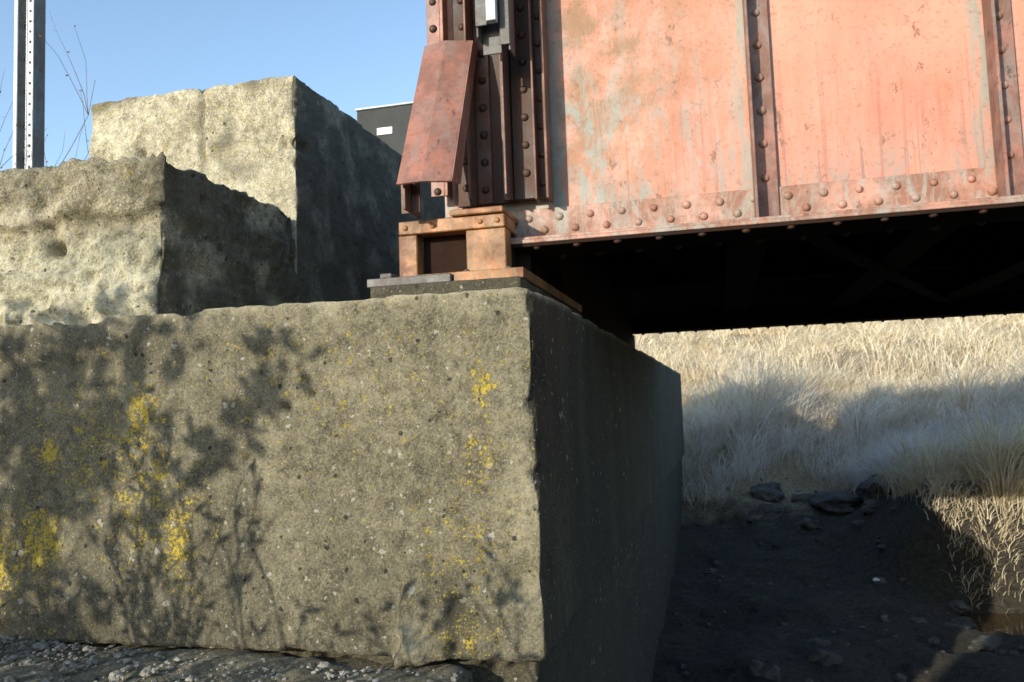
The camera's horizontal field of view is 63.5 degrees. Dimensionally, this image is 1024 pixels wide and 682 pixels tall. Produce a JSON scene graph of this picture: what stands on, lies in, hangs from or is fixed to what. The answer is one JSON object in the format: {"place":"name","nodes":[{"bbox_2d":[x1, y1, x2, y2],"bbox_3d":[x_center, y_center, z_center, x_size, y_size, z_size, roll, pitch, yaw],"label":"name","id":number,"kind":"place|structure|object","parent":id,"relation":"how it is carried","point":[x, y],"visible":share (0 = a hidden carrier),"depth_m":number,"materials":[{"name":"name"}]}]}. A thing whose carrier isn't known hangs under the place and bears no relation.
{"place":"outdoors","nodes":[
{"label":"outdoors","id":0,"kind":"place"},
{"bbox_2d":[0,600,7,650],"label":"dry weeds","id":1,"kind":"object","parent":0,"point":[3,605],"visible":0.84,"depth_m":2.74,"materials":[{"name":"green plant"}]},
{"bbox_2d":[0,0,426,170],"label":"sky","id":2,"kind":"structure","parent":0,"point":[354,54],"materials":[{"name":"blue"}]},
{"bbox_2d":[367,0,1023,349],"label":"plate girder bridge","id":3,"kind":"structure","parent":0,"point":[624,170],"depth_m":3.39,"materials":[{"name":"red paint"}]},
{"bbox_2d":[638,317,1023,681],"bbox_3d":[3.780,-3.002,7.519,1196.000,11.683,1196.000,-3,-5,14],"label":"ground","id":4,"kind":"structure","parent":0,"point":[912,553],"depth_m":7.84,"materials":[{"name":"soil"}]},
{"bbox_2d":[0,638,472,681],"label":"gravel ledge","id":5,"kind":"object","parent":4,"relation":"on","point":[291,671],"visible":0.78,"depth_m":2.57,"materials":[{"name":"gravel"}]},
{"bbox_2d":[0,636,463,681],"bbox_3d":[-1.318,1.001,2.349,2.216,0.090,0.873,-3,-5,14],"label":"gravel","id":6,"kind":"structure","parent":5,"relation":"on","point":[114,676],"depth_m":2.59,"materials":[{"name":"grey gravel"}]},
{"bbox_2d":[0,75,684,681],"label":"concrete abutment","id":7,"kind":"object","parent":4,"relation":"on","point":[242,407],"visible":0.9,"depth_m":2.84,"materials":[{"name":"grey concrete"}]},
{"bbox_2d":[13,0,45,168],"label":"steel lattice post","id":8,"kind":"object","parent":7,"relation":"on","point":[29,80],"visible":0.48,"depth_m":6.25,"materials":[{"name":"grey metal"}]},
{"bbox_2d":[0,14,94,167],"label":"red twigs","id":9,"kind":"object","parent":7,"relation":"on","point":[79,96],"visible":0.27,"depth_m":6.16,"materials":[{"name":"brown plant"}]},
{"bbox_2d":[355,101,412,154],"bbox_3d":[-0.920,-1.549,7.293,0.770,0.958,0.470,-3,-5,14],"label":"signal cabinet","id":10,"kind":"object","parent":7,"relation":"on","point":[388,124],"visible":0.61,"depth_m":7.11,"materials":[{"name":"metal"}]},
{"bbox_2d":[633,313,1023,612],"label":"dry grass","id":11,"kind":"structure","parent":4,"relation":"on","point":[963,333],"depth_m":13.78,"materials":[{"name":"beige plant"}]},
{"bbox_2d":[672,474,1023,681],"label":"rocks","id":12,"kind":"object","parent":4,"relation":"on","point":[837,502],"visible":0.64,"depth_m":8.51,"materials":[{"name":"stone"}]},
{"bbox_2d":[960,613,1023,634],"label":"creek water","id":13,"kind":"structure","parent":0,"point":[1011,624],"depth_m":7.30,"materials":[{"name":"brown liquid"}]}
]}

